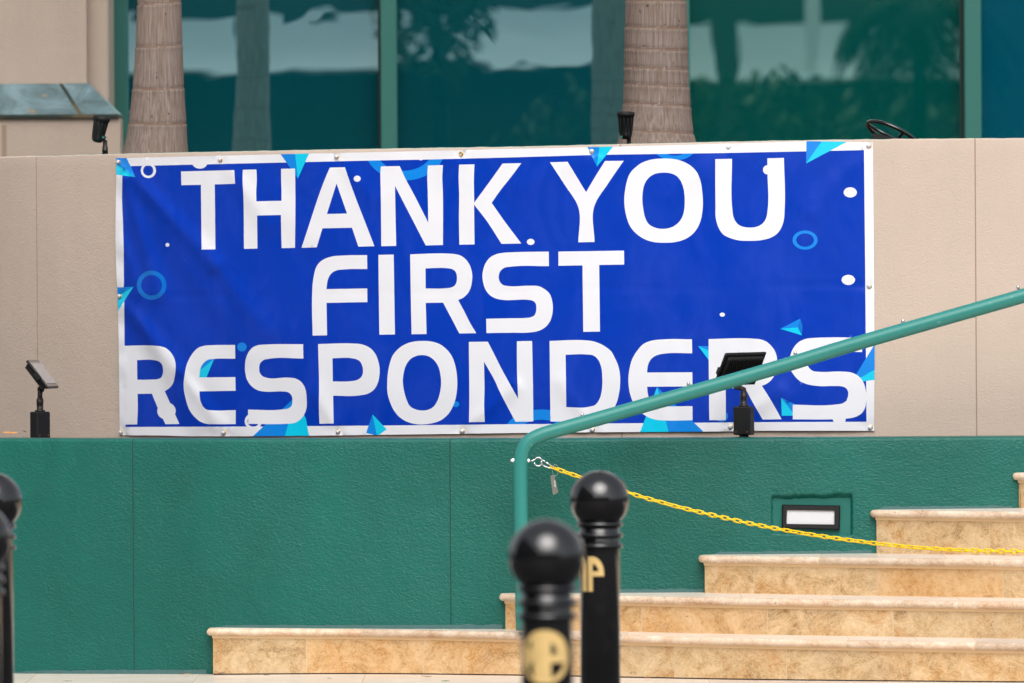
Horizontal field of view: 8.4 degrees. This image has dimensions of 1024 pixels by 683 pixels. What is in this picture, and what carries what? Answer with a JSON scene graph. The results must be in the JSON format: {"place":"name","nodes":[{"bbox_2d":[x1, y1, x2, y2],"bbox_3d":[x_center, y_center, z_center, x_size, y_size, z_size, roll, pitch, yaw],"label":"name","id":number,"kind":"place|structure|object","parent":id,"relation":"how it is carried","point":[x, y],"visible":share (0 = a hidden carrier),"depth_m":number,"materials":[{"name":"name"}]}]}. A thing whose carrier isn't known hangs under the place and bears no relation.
{"place":"outdoors","nodes":[
{"label":"outdoors","id":0,"kind":"place"},
{"bbox_2d":[0,513,11,682],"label":"bollard","id":1,"kind":"object","parent":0,"point":[5,538],"visible":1,"depth_m":16.98,"materials":[{"name":"metal"}]},
{"bbox_2d":[0,473,21,682],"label":"bollard","id":2,"kind":"object","parent":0,"point":[10,501],"visible":0.85,"depth_m":20.13,"materials":[{"name":"metal"}]},
{"bbox_2d":[14,674,1015,682],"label":"pavement","id":3,"kind":"structure","parent":0,"point":[213,678],"depth_m":25.11,"materials":[{"name":"beige concrete"}]},
{"bbox_2d":[0,435,1023,673],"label":"wall","id":4,"kind":"structure","parent":3,"relation":"on","point":[147,555],"depth_m":25.39,"materials":[{"name":"green paint"}]},
{"bbox_2d":[772,498,849,533],"bbox_3d":[1.076,0.628,25.150,0.281,0.132,0.034,0,0,3],"label":"wall light","id":5,"kind":"object","parent":4,"relation":"attached to","point":[824,516],"visible":0.99,"depth_m":25.14,"materials":[{"name":"black"}]},
{"bbox_2d":[207,472,1023,682],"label":"staircase","id":6,"kind":"structure","parent":3,"relation":"on","point":[883,613],"depth_m":24.79,"materials":[{"name":"stone"}]},
{"bbox_2d":[510,285,1023,630],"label":"handrail","id":7,"kind":"object","parent":6,"relation":"on","point":[528,442],"visible":0.91,"depth_m":24.98,"materials":[{"name":"teal metal"}]},
{"bbox_2d":[540,460,553,468],"bbox_3d":[0.126,0.440,25.020,0.050,0.034,0.006,0,0,0],"label":"snap hook","id":8,"kind":"object","parent":7,"relation":"attached to","point":[546,463],"visible":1,"depth_m":25.02,"materials":[{"name":"silver metal"}]},
{"bbox_2d":[550,464,557,494],"bbox_3d":[0.152,0.494,25.020,0.029,0.110,0.006,0,0,0],"label":"key tag","id":9,"kind":"object","parent":8,"relation":"hanging from","point":[554,485],"visible":1,"depth_m":25.02,"materials":[{"name":"silver metal"}]},
{"bbox_2d":[550,466,1023,553],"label":"barrier chain","id":10,"kind":"object","parent":8,"relation":"hanging from","point":[765,526],"visible":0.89,"depth_m":24.80,"materials":[{"name":"yellow plastic"}]},
{"bbox_2d":[508,519,584,682],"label":"bollard","id":11,"kind":"object","parent":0,"point":[546,558],"visible":1,"depth_m":15.51,"materials":[{"name":"metal"}]},
{"bbox_2d":[570,470,628,682],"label":"bollard","id":12,"kind":"object","parent":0,"point":[599,501],"visible":0.94,"depth_m":20.04,"materials":[{"name":"metal"}]},
{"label":"planter soil","id":13,"kind":"structure","parent":0,"visible":0},
{"bbox_2d":[25,360,57,437],"bbox_3d":[-1.771,0.247,26.349,0.093,0.354,0.164,0,0,11],"label":"floodlight","id":14,"kind":"object","parent":13,"relation":"on","point":[40,416],"visible":1,"depth_m":26.33,"materials":[{"name":"black metal"}]},
{"bbox_2d":[0,138,1023,437],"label":"planter wall","id":15,"kind":"structure","parent":13,"relation":"on","point":[948,224],"depth_m":25.51,"materials":[{"name":"beige paint"}]},
{"bbox_2d":[115,141,874,435],"bbox_3d":[-0.158,-0.185,25.981,3.099,1.081,0.312,0,0,24],"label":"banner","id":16,"kind":"object","parent":15,"relation":"attached to","point":[526,290],"visible":0.99,"depth_m":25.79,"materials":[{"name":"blue plastic"}]},
{"bbox_2d":[716,352,765,436],"bbox_3d":[0.825,0.218,25.341,0.171,0.361,0.110,0,0,-22],"label":"floodlight","id":17,"kind":"object","parent":13,"relation":"on","point":[743,418],"visible":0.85,"depth_m":25.33,"materials":[{"name":"black metal"}]},
{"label":"soil bed","id":18,"kind":"structure","parent":0,"visible":0},
{"bbox_2d":[92,115,109,153],"bbox_3d":[-1.587,-0.749,27.037,0.072,0.253,0.067,0,0,0],"label":"spotlight","id":19,"kind":"object","parent":18,"relation":"on","point":[100,124],"visible":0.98,"depth_m":27.02,"materials":[{"name":"black metal"}]},
{"bbox_2d":[123,0,187,153],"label":"palm tree","id":20,"kind":"object","parent":18,"relation":"on","point":[157,120],"visible":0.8,"depth_m":27.51,"materials":[{"name":"brown plant"}]},
{"bbox_2d":[0,0,1023,156],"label":"building","id":21,"kind":"structure","parent":18,"relation":"on","point":[270,75],"depth_m":32.55,"materials":[{"name":"teal"}]},
{"bbox_2d":[127,0,378,151],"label":"window pane","id":22,"kind":"structure","parent":21,"relation":"in","point":[270,75],"depth_m":32.55,"materials":[{"name":"teal glass"}]},
{"bbox_2d":[396,0,625,147],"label":"window pane","id":23,"kind":"structure","parent":21,"relation":"in","point":[471,73],"depth_m":32.55,"materials":[{"name":"teal glass"}]},
{"bbox_2d":[690,0,960,141],"label":"window pane","id":24,"kind":"structure","parent":21,"relation":"in","point":[761,70],"depth_m":32.55,"materials":[{"name":"teal glass"}]},
{"bbox_2d":[981,0,1023,137],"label":"window pane","id":25,"kind":"structure","parent":21,"relation":"in","point":[1002,21],"depth_m":32.55,"materials":[{"name":"blue glass"}]},
{"bbox_2d":[617,111,634,143],"bbox_3d":[0.425,-0.725,26.087,0.066,0.267,0.067,0,0,0],"label":"spotlight","id":26,"kind":"object","parent":18,"relation":"on","point":[625,120],"visible":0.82,"depth_m":26.07,"materials":[{"name":"black metal"}]},
{"bbox_2d":[617,0,695,143],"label":"palm tree","id":27,"kind":"object","parent":18,"relation":"on","point":[656,96],"visible":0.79,"depth_m":26.88,"materials":[{"name":"brown plant"}]},
{"bbox_2d":[866,119,915,138],"bbox_3d":[1.426,-0.711,26.196,0.204,0.238,0.210,0,0,0],"label":"hand wheel","id":28,"kind":"object","parent":18,"relation":"on","point":[871,129],"visible":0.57,"depth_m":26.13,"materials":[{"name":"paint"}]}
]}

